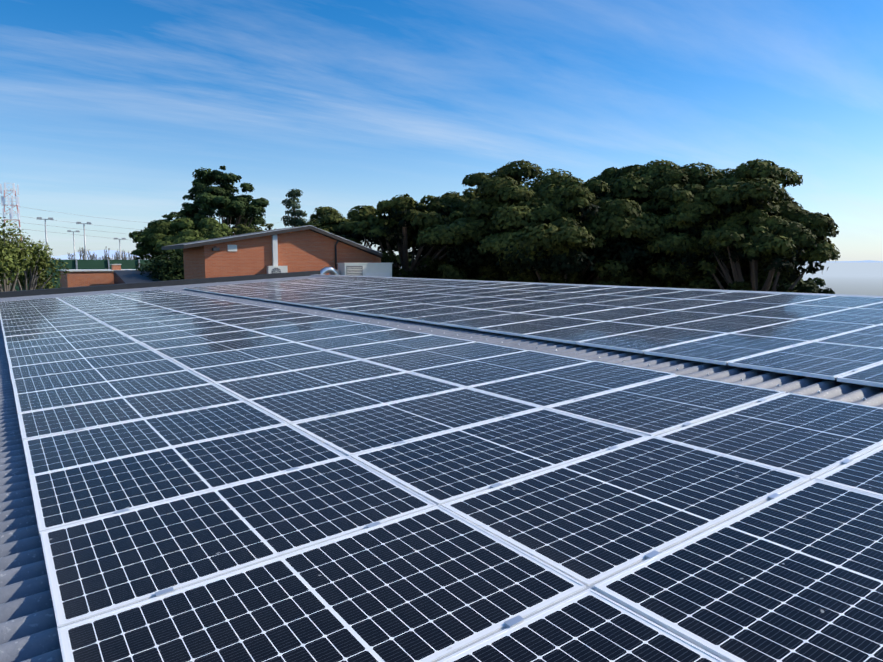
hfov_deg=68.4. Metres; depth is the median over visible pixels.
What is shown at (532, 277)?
stone pine tree
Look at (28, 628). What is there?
roof sheet
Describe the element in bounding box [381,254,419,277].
pine tree
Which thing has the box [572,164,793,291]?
stone pine tree
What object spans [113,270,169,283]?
shed roof
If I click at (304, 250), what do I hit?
brick building walls
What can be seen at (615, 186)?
stone pine tree
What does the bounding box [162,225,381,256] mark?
brick building roof
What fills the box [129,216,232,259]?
stone pine tree
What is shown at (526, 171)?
stone pine tree
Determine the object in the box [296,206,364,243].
pine tree
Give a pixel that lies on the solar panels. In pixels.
(570, 508)
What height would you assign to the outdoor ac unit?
0.770 m
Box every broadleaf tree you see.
[0,217,36,291]
[0,230,69,290]
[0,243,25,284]
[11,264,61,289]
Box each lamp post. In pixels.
[37,217,53,252]
[67,230,78,259]
[76,222,90,259]
[114,238,125,259]
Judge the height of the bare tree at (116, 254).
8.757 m
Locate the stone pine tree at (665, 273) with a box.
[618,159,802,288]
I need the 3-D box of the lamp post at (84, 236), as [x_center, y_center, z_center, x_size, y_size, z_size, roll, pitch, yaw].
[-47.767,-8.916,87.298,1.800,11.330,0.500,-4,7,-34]
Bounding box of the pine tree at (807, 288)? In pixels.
[794,284,834,293]
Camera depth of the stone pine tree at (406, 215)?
40.24 m
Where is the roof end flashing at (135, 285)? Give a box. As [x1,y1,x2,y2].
[0,270,320,297]
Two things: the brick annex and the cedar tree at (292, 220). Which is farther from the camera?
the cedar tree at (292, 220)
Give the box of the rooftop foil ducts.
[320,267,339,274]
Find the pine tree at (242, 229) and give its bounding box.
[232,223,273,234]
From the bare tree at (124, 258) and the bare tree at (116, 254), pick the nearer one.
the bare tree at (116, 254)
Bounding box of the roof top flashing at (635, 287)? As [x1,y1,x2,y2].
[311,274,882,297]
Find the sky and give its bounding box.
[0,0,882,260]
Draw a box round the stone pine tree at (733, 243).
[693,209,831,292]
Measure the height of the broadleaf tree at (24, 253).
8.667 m
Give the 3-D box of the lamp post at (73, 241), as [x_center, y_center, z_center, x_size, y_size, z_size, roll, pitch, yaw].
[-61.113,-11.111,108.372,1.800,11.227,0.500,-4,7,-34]
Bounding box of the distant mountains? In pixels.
[51,250,882,261]
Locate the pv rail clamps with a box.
[10,276,865,627]
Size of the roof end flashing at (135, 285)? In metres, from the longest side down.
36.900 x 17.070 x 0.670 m
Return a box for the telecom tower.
[0,183,21,249]
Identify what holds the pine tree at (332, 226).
on the ground
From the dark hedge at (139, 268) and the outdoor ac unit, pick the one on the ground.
the dark hedge at (139, 268)
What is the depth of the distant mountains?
7866.97 m
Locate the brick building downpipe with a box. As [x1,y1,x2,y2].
[335,240,338,269]
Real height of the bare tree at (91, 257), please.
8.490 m
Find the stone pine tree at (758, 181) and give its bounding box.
[633,158,840,291]
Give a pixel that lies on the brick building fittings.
(274, 250)
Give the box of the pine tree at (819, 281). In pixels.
[776,277,825,292]
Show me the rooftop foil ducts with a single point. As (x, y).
(329, 270)
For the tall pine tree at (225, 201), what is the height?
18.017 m
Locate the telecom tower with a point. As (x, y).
(10, 213)
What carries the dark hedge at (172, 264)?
on the ground
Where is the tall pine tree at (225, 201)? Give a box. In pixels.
[175,165,269,235]
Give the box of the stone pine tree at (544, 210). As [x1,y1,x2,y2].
[415,168,673,285]
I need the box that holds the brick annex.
[59,264,141,287]
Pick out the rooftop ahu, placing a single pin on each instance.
(370, 269)
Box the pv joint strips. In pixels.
[27,323,882,661]
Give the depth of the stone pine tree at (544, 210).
35.76 m
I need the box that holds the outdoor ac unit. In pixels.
[267,266,287,273]
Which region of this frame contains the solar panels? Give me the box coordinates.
[0,276,882,661]
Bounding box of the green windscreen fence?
[2,259,160,290]
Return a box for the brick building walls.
[183,229,380,278]
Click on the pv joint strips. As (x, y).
(561, 599)
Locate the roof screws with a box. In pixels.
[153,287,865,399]
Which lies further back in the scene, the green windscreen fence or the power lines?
the power lines
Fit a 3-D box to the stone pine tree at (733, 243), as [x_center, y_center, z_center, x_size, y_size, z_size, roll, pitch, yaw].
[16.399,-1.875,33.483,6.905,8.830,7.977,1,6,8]
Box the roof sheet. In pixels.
[0,276,882,661]
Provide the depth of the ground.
251.46 m
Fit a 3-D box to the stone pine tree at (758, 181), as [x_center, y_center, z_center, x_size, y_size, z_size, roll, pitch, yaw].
[17.115,-3.704,37.429,12.152,11.598,11.362,-4,7,-34]
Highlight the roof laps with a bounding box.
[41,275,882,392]
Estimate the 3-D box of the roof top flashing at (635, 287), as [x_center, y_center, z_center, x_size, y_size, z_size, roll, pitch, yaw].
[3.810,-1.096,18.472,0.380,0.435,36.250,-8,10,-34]
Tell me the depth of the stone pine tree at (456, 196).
48.27 m
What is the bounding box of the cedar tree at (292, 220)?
[281,189,306,226]
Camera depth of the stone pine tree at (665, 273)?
36.31 m
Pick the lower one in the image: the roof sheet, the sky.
the roof sheet
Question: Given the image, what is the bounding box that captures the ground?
[797,262,882,295]
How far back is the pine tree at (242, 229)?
70.39 m
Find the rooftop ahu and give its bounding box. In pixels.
[337,263,392,276]
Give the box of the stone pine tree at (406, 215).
[336,193,480,279]
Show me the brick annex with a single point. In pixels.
(82, 277)
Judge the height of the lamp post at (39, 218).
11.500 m
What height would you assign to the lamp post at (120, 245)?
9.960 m
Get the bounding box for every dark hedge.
[135,261,163,278]
[140,249,183,280]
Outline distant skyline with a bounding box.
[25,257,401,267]
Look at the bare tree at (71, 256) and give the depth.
117.00 m
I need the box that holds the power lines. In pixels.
[1,205,374,244]
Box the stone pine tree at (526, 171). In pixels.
[399,160,548,282]
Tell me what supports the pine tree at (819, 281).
on the ground
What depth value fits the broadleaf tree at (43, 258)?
40.39 m
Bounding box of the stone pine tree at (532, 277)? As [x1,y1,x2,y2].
[453,180,599,282]
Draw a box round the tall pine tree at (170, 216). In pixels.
[147,208,200,230]
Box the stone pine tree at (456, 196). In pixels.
[394,191,490,269]
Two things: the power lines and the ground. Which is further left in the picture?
the power lines
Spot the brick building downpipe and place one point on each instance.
(337, 241)
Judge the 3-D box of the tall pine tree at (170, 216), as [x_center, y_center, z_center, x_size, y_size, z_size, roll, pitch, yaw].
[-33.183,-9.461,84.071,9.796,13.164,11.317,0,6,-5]
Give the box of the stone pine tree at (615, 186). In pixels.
[581,166,702,283]
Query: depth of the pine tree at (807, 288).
43.10 m
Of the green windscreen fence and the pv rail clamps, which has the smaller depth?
the pv rail clamps
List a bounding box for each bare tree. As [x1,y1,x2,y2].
[68,248,89,259]
[78,249,96,259]
[104,246,122,259]
[115,250,129,259]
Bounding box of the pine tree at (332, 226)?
[311,218,397,256]
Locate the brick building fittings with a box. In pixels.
[212,234,277,265]

